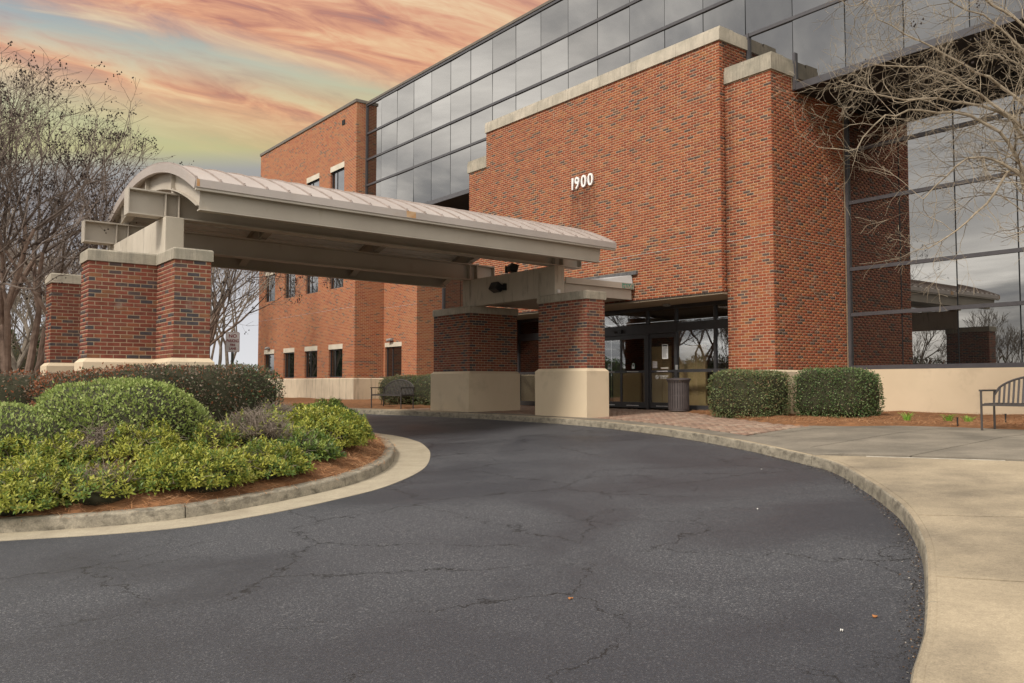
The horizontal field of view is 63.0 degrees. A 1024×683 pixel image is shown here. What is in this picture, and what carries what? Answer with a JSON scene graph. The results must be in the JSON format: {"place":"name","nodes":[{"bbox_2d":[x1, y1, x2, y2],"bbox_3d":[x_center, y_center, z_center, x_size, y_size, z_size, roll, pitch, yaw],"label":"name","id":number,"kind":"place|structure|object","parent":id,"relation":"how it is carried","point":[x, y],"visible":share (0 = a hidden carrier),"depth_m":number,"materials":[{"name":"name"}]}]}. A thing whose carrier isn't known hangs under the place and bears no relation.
{"place":"outdoors","nodes":[
{"label":"outdoors","id":0,"kind":"place"},
{"bbox_2d":[0,433,395,521],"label":"mulch bed","id":1,"kind":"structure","parent":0,"point":[144,497],"depth_m":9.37,"materials":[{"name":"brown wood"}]},
{"bbox_2d":[0,368,55,405],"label":"bronze hedge","id":2,"kind":"object","parent":1,"relation":"on","point":[13,385],"visible":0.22,"depth_m":11.46,"materials":[{"name":"orange plant"}]},
{"bbox_2d":[0,398,77,473],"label":"round shrub","id":3,"kind":"object","parent":1,"relation":"on","point":[19,418],"visible":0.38,"depth_m":9.82,"materials":[{"name":"plant"}]},
{"bbox_2d":[0,454,89,515],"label":"spreading shrub","id":4,"kind":"object","parent":1,"relation":"on","point":[20,484],"visible":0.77,"depth_m":8.50,"materials":[{"name":"plant"}]},
{"bbox_2d":[0,429,105,472],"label":"spreading shrub","id":5,"kind":"object","parent":1,"relation":"on","point":[62,457],"visible":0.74,"depth_m":9.50,"materials":[{"name":"green plant"}]},
{"bbox_2d":[0,41,117,304],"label":"crape myrtle","id":6,"kind":"object","parent":1,"relation":"on","point":[12,157],"visible":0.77,"depth_m":18.41,"materials":[{"name":"brown plant"}]},
{"bbox_2d":[40,273,81,377],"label":"brick pier","id":7,"kind":"structure","parent":1,"relation":"on","point":[62,335],"depth_m":17.02,"materials":[{"name":"brick"}]},
{"bbox_2d":[0,46,183,375],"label":"crape myrtle","id":8,"kind":"object","parent":1,"relation":"on","point":[8,300],"visible":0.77,"depth_m":19.26,"materials":[{"name":"brown plant"}]},
{"bbox_2d":[0,72,193,298],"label":"crape myrtle","id":9,"kind":"object","parent":1,"relation":"on","point":[92,210],"visible":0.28,"depth_m":20.31,"materials":[{"name":"brown plant"}]},
{"bbox_2d":[36,457,160,505],"bbox_3d":[-4.365,1.486,9.004,1.215,0.503,1.206,-2,-4,35],"label":"spreading shrub","id":10,"kind":"object","parent":1,"relation":"on","point":[98,486],"visible":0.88,"depth_m":8.72,"materials":[{"name":"green plant"}]},
{"bbox_2d":[68,411,141,465],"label":"twiggy shrub","id":11,"kind":"object","parent":1,"relation":"on","point":[96,437],"visible":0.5,"depth_m":9.84,"materials":[{"name":"grey plant"}]},
{"bbox_2d":[33,375,216,445],"bbox_3d":[-5.083,1.164,10.976,2.363,1.466,2.064,2,-4,-38],"label":"round shrub","id":12,"kind":"object","parent":1,"relation":"on","point":[135,400],"visible":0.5,"depth_m":10.48,"materials":[{"name":"green plant"}]},
{"bbox_2d":[99,417,187,462],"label":"spreading shrub","id":13,"kind":"object","parent":1,"relation":"on","point":[140,445],"visible":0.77,"depth_m":9.90,"materials":[{"name":"plant"}]},
{"bbox_2d":[74,247,214,373],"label":"brick pier","id":14,"kind":"structure","parent":1,"relation":"on","point":[136,308],"depth_m":13.99,"materials":[{"name":"brick"}]},
{"bbox_2d":[24,360,285,421],"bbox_3d":[-5.360,0.985,12.738,3.858,1.393,1.441,-1,-2,-41],"label":"bronze hedge","id":15,"kind":"object","parent":1,"relation":"on","point":[222,390],"visible":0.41,"depth_m":12.75,"materials":[{"name":"green plant"}]},
{"bbox_2d":[9,197,333,345],"bbox_3d":[-10.372,-1.222,25.682,8.693,6.783,9.152,2,-4,-38],"label":"crape myrtle","id":16,"kind":"object","parent":1,"relation":"on","point":[213,329],"visible":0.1,"depth_m":25.13,"materials":[{"name":"brown plant"}]},
{"bbox_2d":[130,441,262,492],"bbox_3d":[-3.551,1.416,9.487,1.256,0.591,1.511,-3,-4,41],"label":"spreading shrub","id":17,"kind":"object","parent":1,"relation":"on","point":[184,471],"visible":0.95,"depth_m":9.18,"materials":[{"name":"green plant"}]},
{"bbox_2d":[183,412,257,447],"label":"spreading shrub","id":18,"kind":"object","parent":1,"relation":"on","point":[212,439],"visible":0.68,"depth_m":10.83,"materials":[{"name":"plant"}]},
{"bbox_2d":[225,332,239,368],"bbox_3d":[-6.363,0.786,18.983,0.304,2.018,0.040,1,-3,-19],"label":"parking sign","id":19,"kind":"object","parent":1,"relation":"on","point":[232,346],"visible":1,"depth_m":19.01,"materials":[{"name":"metal"}]},
{"bbox_2d":[208,404,298,447],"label":"twiggy shrub","id":20,"kind":"object","parent":1,"relation":"on","point":[254,422],"visible":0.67,"depth_m":11.22,"materials":[{"name":"grey plant"}]},
{"bbox_2d":[226,408,303,433],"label":"spreading shrub","id":21,"kind":"object","parent":1,"relation":"on","point":[284,417],"visible":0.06,"depth_m":12.29,"materials":[{"name":"green plant"}]},
{"bbox_2d":[224,436,316,479],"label":"spreading shrub","id":22,"kind":"object","parent":1,"relation":"on","point":[276,460],"visible":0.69,"depth_m":10.02,"materials":[{"name":"plant"}]},
{"bbox_2d":[244,398,303,419],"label":"twiggy shrub","id":23,"kind":"object","parent":1,"relation":"on","point":[284,408],"visible":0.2,"depth_m":13.11,"materials":[{"name":"grey plant"}]},
{"bbox_2d":[288,403,315,413],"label":"spreading shrub","id":24,"kind":"object","parent":1,"relation":"on","point":[300,405],"visible":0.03,"depth_m":14.06,"materials":[{"name":"plant"}]},
{"bbox_2d":[273,427,346,461],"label":"spreading shrub","id":25,"kind":"object","parent":1,"relation":"on","point":[321,446],"visible":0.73,"depth_m":11.05,"materials":[{"name":"green plant"}]},
{"bbox_2d":[282,404,367,450],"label":"spreading shrub","id":26,"kind":"object","parent":1,"relation":"on","point":[335,424],"visible":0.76,"depth_m":12.11,"materials":[{"name":"plant"}]},
{"bbox_2d":[307,397,363,418],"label":"spreading shrub","id":27,"kind":"object","parent":1,"relation":"on","point":[329,403],"visible":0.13,"depth_m":15.18,"materials":[{"name":"green plant"}]},
{"bbox_2d":[332,398,361,415],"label":"spreading shrub","id":28,"kind":"object","parent":1,"relation":"on","point":[347,407],"visible":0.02,"depth_m":16.22,"materials":[{"name":"green plant"}]},
{"bbox_2d":[331,403,376,440],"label":"spreading shrub","id":29,"kind":"object","parent":1,"relation":"on","point":[367,432],"visible":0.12,"depth_m":13.34,"materials":[{"name":"green plant"}]},
{"bbox_2d":[0,0,727,375],"label":"sky","id":30,"kind":"structure","parent":0,"point":[222,83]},
{"bbox_2d":[0,414,924,682],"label":"road","id":31,"kind":"structure","parent":0,"point":[477,550],"depth_m":5.89,"materials":[{"name":"grey asphalt"}]},
{"bbox_2d":[0,434,394,532],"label":"island curb","id":32,"kind":"structure","parent":31,"relation":"on","point":[119,517],"depth_m":8.79,"materials":[{"name":"concrete"}]},
{"bbox_2d":[0,433,429,540],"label":"gutter","id":33,"kind":"object","parent":31,"relation":"on","point":[412,457],"visible":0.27,"depth_m":9.38,"materials":[{"name":"concrete"}]},
{"bbox_2d":[352,409,951,682],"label":"plaza curb","id":34,"kind":"structure","parent":31,"relation":"on","point":[902,510],"depth_m":10.11,"materials":[{"name":"concrete"}]},
{"bbox_2d":[604,428,923,682],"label":"curb grit","id":35,"kind":"object","parent":31,"relation":"on","point":[913,656],"visible":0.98,"depth_m":6.08,"materials":[{"name":"grey"}]},
{"bbox_2d":[286,405,1023,682],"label":"sidewalk","id":36,"kind":"structure","parent":0,"point":[962,488],"depth_m":7.58,"materials":[{"name":"concrete"}]},
{"bbox_2d":[275,397,429,408],"bbox_3d":[-8.245,2.544,35.736,5.700,0.183,21.300,2,-4,-38],"label":"planting bed","id":37,"kind":"object","parent":36,"relation":"on","point":[360,403],"visible":0.38,"depth_m":31.23,"materials":[{"name":"brown soil"}]},
{"bbox_2d":[210,268,278,360],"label":"crape myrtle","id":38,"kind":"object","parent":37,"relation":"on","point":[214,344],"visible":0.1,"depth_m":43.07,"materials":[{"name":"brown plant"}]},
{"bbox_2d":[377,374,418,404],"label":"clipped hedge","id":39,"kind":"object","parent":37,"relation":"on","point":[390,400],"visible":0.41,"depth_m":28.57,"materials":[{"name":"green plant"}]},
{"bbox_2d":[410,373,430,404],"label":"clipped hedge","id":40,"kind":"object","parent":37,"relation":"on","point":[422,390],"visible":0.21,"depth_m":27.75,"materials":[{"name":"green plant"}]},
{"bbox_2d":[370,379,414,408],"bbox_3d":[-3.772,1.661,26.526,1.564,0.919,0.633,-3,-4,44],"label":"bench","id":41,"kind":"object","parent":36,"relation":"on","point":[400,390],"visible":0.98,"depth_m":26.56,"materials":[{"name":"metal"}]},
{"bbox_2d":[430,306,519,411],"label":"brick pier","id":42,"kind":"structure","parent":36,"relation":"on","point":[475,358],"depth_m":23.68,"materials":[{"name":"brick"}]},
{"bbox_2d":[535,290,608,417],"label":"brick pier","id":43,"kind":"structure","parent":36,"relation":"on","point":[571,376],"depth_m":19.77,"materials":[{"name":"brick"}]},
{"bbox_2d":[81,162,637,309],"bbox_3d":[-2.900,-2.192,20.037,12.660,2.074,7.066,2,-4,-38],"label":"entrance canopy","id":44,"kind":"object","parent":43,"relation":"on","point":[231,220],"visible":0.99,"depth_m":18.05,"materials":[{"name":"metal"}]},
{"bbox_2d":[488,282,506,292],"bbox_3d":[-0.399,-1.453,22.319,0.275,0.279,0.490,2,-4,-38],"label":"flood light","id":45,"kind":"object","parent":44,"relation":"attached to","point":[495,287],"visible":1,"depth_m":22.23,"materials":[{"name":"black metal"}]},
{"bbox_2d":[505,263,518,272],"bbox_3d":[-0.001,-1.945,22.286,0.267,0.252,0.490,1,-3,-18],"label":"flood light","id":46,"kind":"object","parent":44,"relation":"on","point":[511,268],"visible":0.91,"depth_m":22.08,"materials":[{"name":"black metal"}]},
{"bbox_2d":[666,378,690,410],"bbox_3d":[4.387,1.390,21.998,0.650,0.860,0.650,2,-4,-38],"label":"trash bin","id":47,"kind":"object","parent":36,"relation":"on","point":[678,394],"visible":1,"depth_m":21.77,"materials":[{"name":"black metal"}]},
{"bbox_2d":[689,409,1023,429],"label":"planting bed","id":48,"kind":"object","parent":36,"relation":"on","point":[895,415],"visible":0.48,"depth_m":16.29,"materials":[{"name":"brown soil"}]},
{"bbox_2d":[705,366,792,418],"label":"clipped hedge","id":49,"kind":"object","parent":48,"relation":"on","point":[739,391],"visible":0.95,"depth_m":18.26,"materials":[{"name":"green plant"}]},
{"bbox_2d":[791,365,885,417],"bbox_3d":[7.104,1.149,18.209,1.376,1.304,1.834,2,-4,-38],"label":"clipped hedge","id":50,"kind":"object","parent":48,"relation":"on","point":[853,392],"visible":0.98,"depth_m":17.71,"materials":[{"name":"green plant"}]},
{"bbox_2d":[769,0,1023,311],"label":"crape myrtle","id":51,"kind":"object","parent":48,"relation":"on","point":[1017,124],"visible":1,"depth_m":13.99,"materials":[{"name":"brown plant"}]},
{"bbox_2d":[902,412,913,420],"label":"grass tuft","id":52,"kind":"object","parent":48,"relation":"on","point":[907,417],"visible":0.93,"depth_m":15.99,"materials":[{"name":"green plant"}]},
{"bbox_2d":[939,414,957,420],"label":"grass tuft","id":53,"kind":"object","parent":48,"relation":"on","point":[947,418],"visible":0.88,"depth_m":15.61,"materials":[{"name":"green plant"}]},
{"bbox_2d":[961,415,976,421],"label":"grass tuft","id":54,"kind":"object","parent":48,"relation":"on","point":[968,419],"visible":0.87,"depth_m":15.46,"materials":[{"name":"green plant"}]},
{"bbox_2d":[979,376,1023,429],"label":"bench","id":55,"kind":"object","parent":36,"relation":"on","point":[1008,403],"visible":1,"depth_m":13.76,"materials":[{"name":"metal"}]},
{"bbox_3d":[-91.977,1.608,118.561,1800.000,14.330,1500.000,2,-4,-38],"label":"ground","id":56,"kind":"structure","parent":0,"visible":0},
{"bbox_2d":[11,329,20,348],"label":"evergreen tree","id":57,"kind":"object","parent":56,"relation":"on","point":[15,340],"visible":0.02,"depth_m":54.41,"materials":[{"name":"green plant"}]},
{"bbox_2d":[0,268,45,348],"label":"bare tree","id":58,"kind":"object","parent":56,"relation":"on","point":[43,316],"visible":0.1,"depth_m":40.10,"materials":[{"name":"brown plant"}]},
{"bbox_2d":[11,343,37,373],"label":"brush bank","id":59,"kind":"structure","parent":56,"relation":"on","point":[16,352],"depth_m":34.83,"materials":[{"name":"plant"}]},
{"bbox_2d":[7,263,45,332],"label":"bare tree","id":60,"kind":"object","parent":56,"relation":"on","point":[27,296],"visible":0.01,"depth_m":41.29,"materials":[{"name":"brown plant"}]},
{"bbox_2d":[0,207,80,374],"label":"bare tree","id":61,"kind":"object","parent":56,"relation":"on","point":[23,351],"visible":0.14,"depth_m":33.64,"materials":[{"name":"grey plant"}]},
{"bbox_2d":[14,236,81,349],"bbox_3d":[-21.613,-1.273,38.227,7.721,9.908,4.286,1,-3,-12],"label":"bare tree","id":62,"kind":"object","parent":56,"relation":"on","point":[27,313],"visible":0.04,"depth_m":38.54,"materials":[{"name":"brown plant"}]},
{"bbox_2d":[106,180,271,326],"bbox_3d":[-13.240,-1.653,32.546,8.566,8.847,6.430,-2,-3,33],"label":"crape myrtle","id":63,"kind":"object","parent":56,"relation":"on","point":[243,299],"visible":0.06,"depth_m":32.81,"materials":[{"name":"brown plant"}]},
{"bbox_2d":[121,180,301,368],"bbox_3d":[-12.708,-1.970,35.624,7.145,9.830,9.517,0,-3,-8],"label":"crape myrtle","id":64,"kind":"object","parent":56,"relation":"on","point":[221,342],"visible":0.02,"depth_m":36.63,"materials":[{"name":"brown plant"}]},
{"bbox_2d":[258,0,1023,414],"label":"office building","id":65,"kind":"structure","parent":56,"relation":"on","point":[670,126],"depth_m":21.08,"materials":[{"name":"brick"}]},
{"bbox_2d":[264,349,273,377],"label":"window","id":66,"kind":"structure","parent":65,"relation":"in","point":[269,353],"depth_m":44.15,"materials":[{"name":"glass"}]},
{"bbox_2d":[265,272,274,301],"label":"window","id":67,"kind":"structure","parent":65,"relation":"in","point":[272,296],"depth_m":44.38,"materials":[{"name":"glass"}]},
{"bbox_2d":[283,348,293,377],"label":"window","id":68,"kind":"structure","parent":65,"relation":"in","point":[289,357],"depth_m":42.14,"materials":[{"name":"glass"}]},
{"bbox_2d":[286,274,294,297],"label":"window","id":69,"kind":"structure","parent":65,"relation":"in","point":[288,283],"depth_m":42.49,"materials":[{"name":"glass"}]},
{"bbox_2d":[304,346,316,377],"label":"window","id":70,"kind":"structure","parent":65,"relation":"in","point":[311,357],"depth_m":40.06,"materials":[{"name":"glass"}]},
{"bbox_2d":[307,276,317,293],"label":"window","id":71,"kind":"structure","parent":65,"relation":"in","point":[313,287],"depth_m":40.30,"materials":[{"name":"glass"}]},
{"bbox_2d":[307,173,319,185],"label":"window","id":72,"kind":"structure","parent":65,"relation":"in","point":[316,183],"depth_m":40.34,"materials":[{"name":"metal"}]},
{"bbox_2d":[328,344,342,376],"bbox_3d":[-7.942,0.878,37.867,0.162,1.499,1.420,2,-4,-38],"label":"window","id":73,"kind":"structure","parent":65,"relation":"in","point":[336,354],"depth_m":37.97,"materials":[{"name":"glass"}]},
{"bbox_2d":[331,278,342,288],"bbox_3d":[-7.902,-3.124,38.100,0.060,1.418,1.396,2,-4,-38],"label":"window","id":74,"kind":"structure","parent":65,"relation":"in","point":[336,283],"depth_m":38.20,"materials":[{"name":"glass"}]},
{"bbox_2d":[330,161,344,190],"bbox_3d":[-7.942,-7.271,38.278,0.162,1.679,1.420,2,-4,-38],"label":"window","id":75,"kind":"structure","parent":65,"relation":"in","point":[338,176],"depth_m":38.37,"materials":[{"name":"glass"}]},
{"bbox_2d":[385,342,401,376],"bbox_3d":[-5.149,0.801,36.620,0.162,1.529,1.460,2,-4,-38],"label":"window","id":76,"kind":"structure","parent":65,"relation":"in","point":[394,354],"depth_m":36.70,"materials":[{"name":"glass"}]},
{"bbox_2d":[571,173,593,189],"bbox_3d":[2.029,-4.613,24.077,0.044,0.360,0.886,2,-4,-38],"label":"street number","id":77,"kind":"object","parent":65,"relation":"attached to","point":[587,179],"visible":1,"depth_m":24.03,"materials":[{"name":"white metal"}]},
{"bbox_2d":[605,336,619,406],"bbox_3d":[2.922,0.899,24.946,0.048,2.091,1.030,2,-4,-38],"label":"sliding door","id":78,"kind":"structure","parent":65,"relation":"in","point":[611,403],"depth_m":24.80,"materials":[{"name":"metal"}]},
{"bbox_2d":[620,334,646,407],"bbox_3d":[3.506,0.857,24.122,0.048,2.091,1.030,2,-4,-38],"label":"sliding door","id":79,"kind":"structure","parent":65,"relation":"in","point":[643,336],"depth_m":24.14,"materials":[{"name":"metal"}]}
]}

